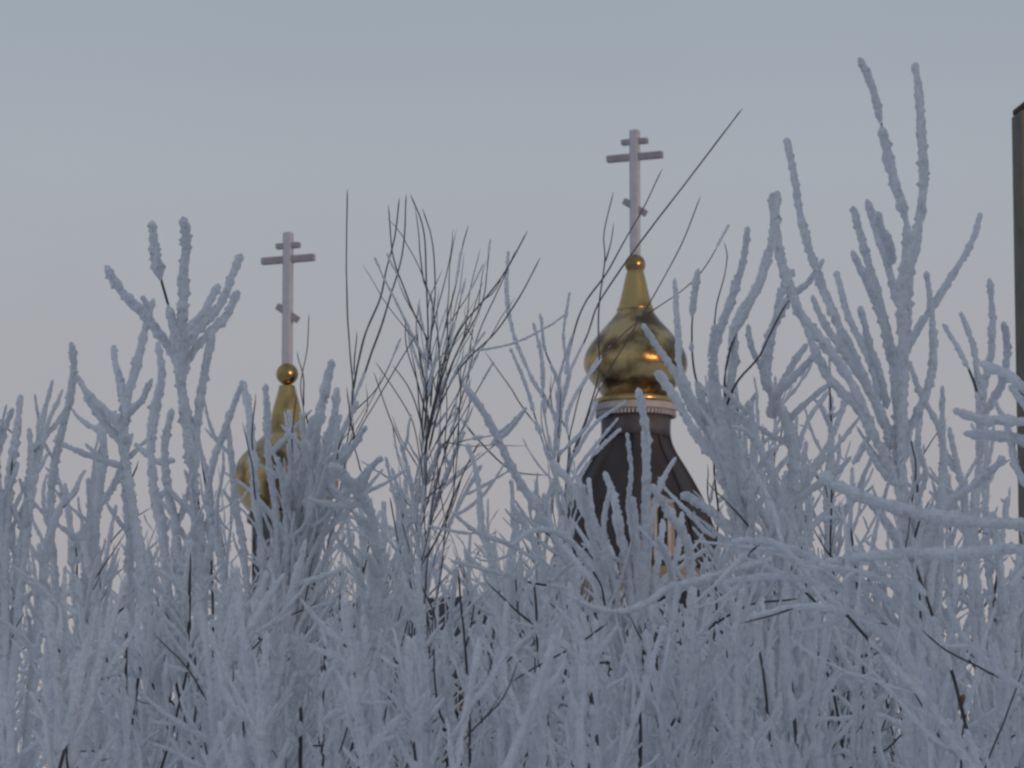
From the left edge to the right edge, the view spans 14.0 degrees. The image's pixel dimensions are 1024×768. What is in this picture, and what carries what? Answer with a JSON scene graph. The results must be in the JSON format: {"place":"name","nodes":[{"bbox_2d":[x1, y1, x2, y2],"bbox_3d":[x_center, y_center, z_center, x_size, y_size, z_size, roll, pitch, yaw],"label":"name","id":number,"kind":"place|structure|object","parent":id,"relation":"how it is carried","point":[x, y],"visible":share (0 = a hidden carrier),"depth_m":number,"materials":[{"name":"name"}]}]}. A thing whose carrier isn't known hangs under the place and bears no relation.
{"place":"outdoors","nodes":[
{"label":"outdoors","id":0,"kind":"place"},
{"bbox_2d":[0,0,1023,767],"label":"sky","id":1,"kind":"structure","parent":0,"point":[250,122],"materials":[{"name":"grey"}]},
{"bbox_2d":[235,129,966,767],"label":"church","id":2,"kind":"structure","parent":0,"point":[639,361],"depth_m":75.19,"materials":[{"name":"paint"}]},
{"bbox_2d":[436,703,468,767],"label":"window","id":3,"kind":"structure","parent":2,"relation":"in","point":[460,706],"depth_m":73.93,"materials":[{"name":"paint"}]},
{"bbox_2d":[591,583,623,605],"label":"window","id":4,"kind":"structure","parent":2,"relation":"in","point":[592,591],"depth_m":73.92,"materials":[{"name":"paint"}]},
{"bbox_2d":[649,570,668,595],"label":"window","id":5,"kind":"structure","parent":2,"relation":"in","point":[662,572],"depth_m":73.97,"materials":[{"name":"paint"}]},
{"label":"ground","id":6,"kind":"structure","parent":0,"visible":0},
{"bbox_2d":[0,379,86,767],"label":"frosted shrub","id":7,"kind":"object","parent":6,"relation":"on","point":[23,516],"visible":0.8,"depth_m":9.62,"materials":[{"name":"white plant"}]},
{"bbox_2d":[0,558,144,767],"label":"frosted shrub","id":8,"kind":"object","parent":6,"relation":"on","point":[71,729],"visible":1,"depth_m":7.30,"materials":[{"name":"white plant"}]},
{"bbox_2d":[15,461,169,767],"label":"frosted shrub","id":9,"kind":"object","parent":6,"relation":"on","point":[73,556],"visible":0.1,"depth_m":10.85,"materials":[{"name":"white plant"}]},
{"bbox_2d":[32,295,175,767],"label":"frosted shrub","id":10,"kind":"object","parent":6,"relation":"on","point":[134,548],"visible":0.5,"depth_m":9.93,"materials":[{"name":"white plant"}]},
{"bbox_2d":[31,529,245,767],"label":"frosted shrub","id":11,"kind":"object","parent":6,"relation":"on","point":[149,653],"visible":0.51,"depth_m":8.09,"materials":[{"name":"white plant"}]},
{"bbox_2d":[104,216,252,762],"bbox_3d":[-0.716,1.276,8.953,0.347,3.266,0.355,0,-8,0],"label":"frosted shrub","id":12,"kind":"object","parent":6,"relation":"on","point":[179,342],"visible":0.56,"depth_m":9.05,"materials":[{"name":"white plant"}]},
{"bbox_2d":[48,553,309,767],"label":"frosted shrub","id":13,"kind":"object","parent":6,"relation":"on","point":[215,640],"visible":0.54,"depth_m":7.73,"materials":[{"name":"white plant"}]},
{"bbox_2d":[130,539,348,767],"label":"frosted shrub","id":14,"kind":"object","parent":6,"relation":"on","point":[279,650],"visible":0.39,"depth_m":7.86,"materials":[{"name":"white plant"}]},
{"bbox_2d":[132,567,431,767],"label":"frosted shrub","id":15,"kind":"object","parent":6,"relation":"on","point":[252,713],"visible":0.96,"depth_m":7.26,"materials":[{"name":"white plant"}]},
{"bbox_2d":[191,359,412,767],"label":"frosted shrub","id":16,"kind":"object","parent":6,"relation":"on","point":[295,528],"visible":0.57,"depth_m":8.60,"materials":[{"name":"white plant"}]},
{"bbox_2d":[297,190,406,631],"bbox_3d":[-0.551,1.453,13.917,0.375,4.296,0.342,0,-8,0],"label":"bare sapling","id":17,"kind":"object","parent":6,"relation":"on","point":[352,401],"visible":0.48,"depth_m":14.13,"materials":[{"name":"brown plant"}]},
{"bbox_2d":[251,607,465,767],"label":"frosted shrub","id":18,"kind":"object","parent":6,"relation":"on","point":[297,653],"visible":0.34,"depth_m":7.83,"materials":[{"name":"white plant"}]},
{"bbox_2d":[305,467,464,767],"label":"frosted shrub","id":19,"kind":"object","parent":6,"relation":"on","point":[356,561],"visible":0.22,"depth_m":11.10,"materials":[{"name":"white plant"}]},
{"bbox_2d":[305,194,563,767],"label":"bare sapling","id":20,"kind":"object","parent":6,"relation":"on","point":[415,502],"visible":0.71,"depth_m":10.66,"materials":[{"name":"brown plant"}]},
{"bbox_2d":[374,542,567,767],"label":"frosted shrub","id":21,"kind":"object","parent":6,"relation":"on","point":[444,681],"visible":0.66,"depth_m":7.75,"materials":[{"name":"white plant"}]},
{"bbox_2d":[360,626,598,767],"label":"frosted shrub","id":22,"kind":"object","parent":6,"relation":"on","point":[413,678],"visible":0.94,"depth_m":7.07,"materials":[{"name":"white plant"}]},
{"bbox_2d":[424,472,570,767],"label":"frosted shrub","id":23,"kind":"object","parent":6,"relation":"on","point":[470,588],"visible":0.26,"depth_m":10.79,"materials":[{"name":"white plant"}]},
{"bbox_2d":[0,467,1021,767],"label":"frosted undergrowth","id":24,"kind":"object","parent":6,"relation":"on","point":[640,615],"visible":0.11,"depth_m":11.48,"materials":[{"name":"white plant"}]},
{"bbox_2d":[427,383,666,767],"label":"frosted shrub","id":25,"kind":"object","parent":6,"relation":"on","point":[548,525],"visible":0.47,"depth_m":9.97,"materials":[{"name":"white plant"}]},
{"bbox_2d":[485,250,626,767],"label":"grey sapling","id":26,"kind":"object","parent":6,"relation":"on","point":[564,522],"visible":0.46,"depth_m":12.07,"materials":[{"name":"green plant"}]},
{"bbox_2d":[461,108,742,723],"bbox_3d":[0.342,1.240,12.568,0.931,4.342,0.367,3,-9,-23],"label":"bare sapling","id":27,"kind":"object","parent":6,"relation":"on","point":[598,358],"visible":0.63,"depth_m":12.80,"materials":[{"name":"brown plant"}]},
{"bbox_2d":[468,578,746,767],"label":"frosted shrub","id":28,"kind":"object","parent":6,"relation":"on","point":[581,669],"visible":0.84,"depth_m":7.26,"materials":[{"name":"white plant"}]},
{"bbox_2d":[543,387,728,767],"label":"frosted shrub","id":29,"kind":"object","parent":6,"relation":"on","point":[637,582],"visible":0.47,"depth_m":8.40,"materials":[{"name":"white plant"}]},
{"bbox_2d":[569,584,763,767],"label":"frosted shrub","id":30,"kind":"object","parent":6,"relation":"on","point":[707,715],"visible":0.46,"depth_m":7.75,"materials":[{"name":"white plant"}]},
{"bbox_2d":[597,565,841,767],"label":"frosted shrub","id":31,"kind":"object","parent":6,"relation":"on","point":[802,750],"visible":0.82,"depth_m":7.37,"materials":[{"name":"white plant"}]},
{"bbox_2d":[641,190,874,767],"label":"frosted shrub","id":32,"kind":"object","parent":6,"relation":"on","point":[724,420],"visible":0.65,"depth_m":9.03,"materials":[{"name":"white plant"}]},
{"bbox_2d":[658,337,873,767],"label":"frosted shrub","id":33,"kind":"object","parent":6,"relation":"on","point":[831,524],"visible":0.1,"depth_m":10.66,"materials":[{"name":"white plant"}]},
{"bbox_2d":[712,578,892,767],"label":"frosted shrub","id":34,"kind":"object","parent":6,"relation":"on","point":[769,699],"visible":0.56,"depth_m":7.84,"materials":[{"name":"white plant"}]},
{"bbox_2d":[711,460,899,767],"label":"frosted shrub","id":35,"kind":"object","parent":6,"relation":"on","point":[844,733],"visible":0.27,"depth_m":9.83,"materials":[{"name":"white plant"}]},
{"bbox_2d":[792,553,901,767],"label":"frosted shrub","id":36,"kind":"object","parent":6,"relation":"on","point":[843,689],"visible":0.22,"depth_m":10.32,"materials":[{"name":"white plant"}]},
{"bbox_2d":[692,464,1023,767],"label":"frosted shrub","id":37,"kind":"object","parent":6,"relation":"on","point":[890,635],"visible":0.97,"depth_m":7.00,"materials":[{"name":"white plant"}]},
{"bbox_2d":[748,665,982,767],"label":"frosted shrub","id":38,"kind":"object","parent":6,"relation":"on","point":[927,750],"visible":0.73,"depth_m":7.39,"materials":[{"name":"white plant"}]},
{"bbox_2d":[783,57,986,767],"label":"frosted shrub","id":39,"kind":"object","parent":6,"relation":"on","point":[897,439],"visible":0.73,"depth_m":8.03,"materials":[{"name":"white plant"}]},
{"bbox_2d":[818,361,1023,565],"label":"frosted tree","id":40,"kind":"object","parent":6,"relation":"on","point":[935,516],"visible":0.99,"depth_m":7.06,"materials":[{"name":"white plant"}]},
{"bbox_2d":[874,415,1023,767],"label":"frosted shrub","id":41,"kind":"object","parent":6,"relation":"on","point":[1017,709],"visible":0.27,"depth_m":10.17,"materials":[{"name":"white plant"}]},
{"bbox_2d":[887,278,1023,767],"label":"frosted shrub","id":42,"kind":"object","parent":6,"relation":"on","point":[974,604],"visible":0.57,"depth_m":8.82,"materials":[{"name":"white plant"}]},
{"bbox_2d":[896,640,1023,767],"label":"frosted shrub","id":43,"kind":"object","parent":6,"relation":"on","point":[1011,758],"visible":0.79,"depth_m":7.61,"materials":[{"name":"white plant"}]},
{"bbox_2d":[1012,102,1023,658],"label":"square post","id":44,"kind":"object","parent":6,"relation":"on","point":[1018,160],"visible":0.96,"depth_m":30.39,"materials":[{"name":"grey paint"}]}
]}

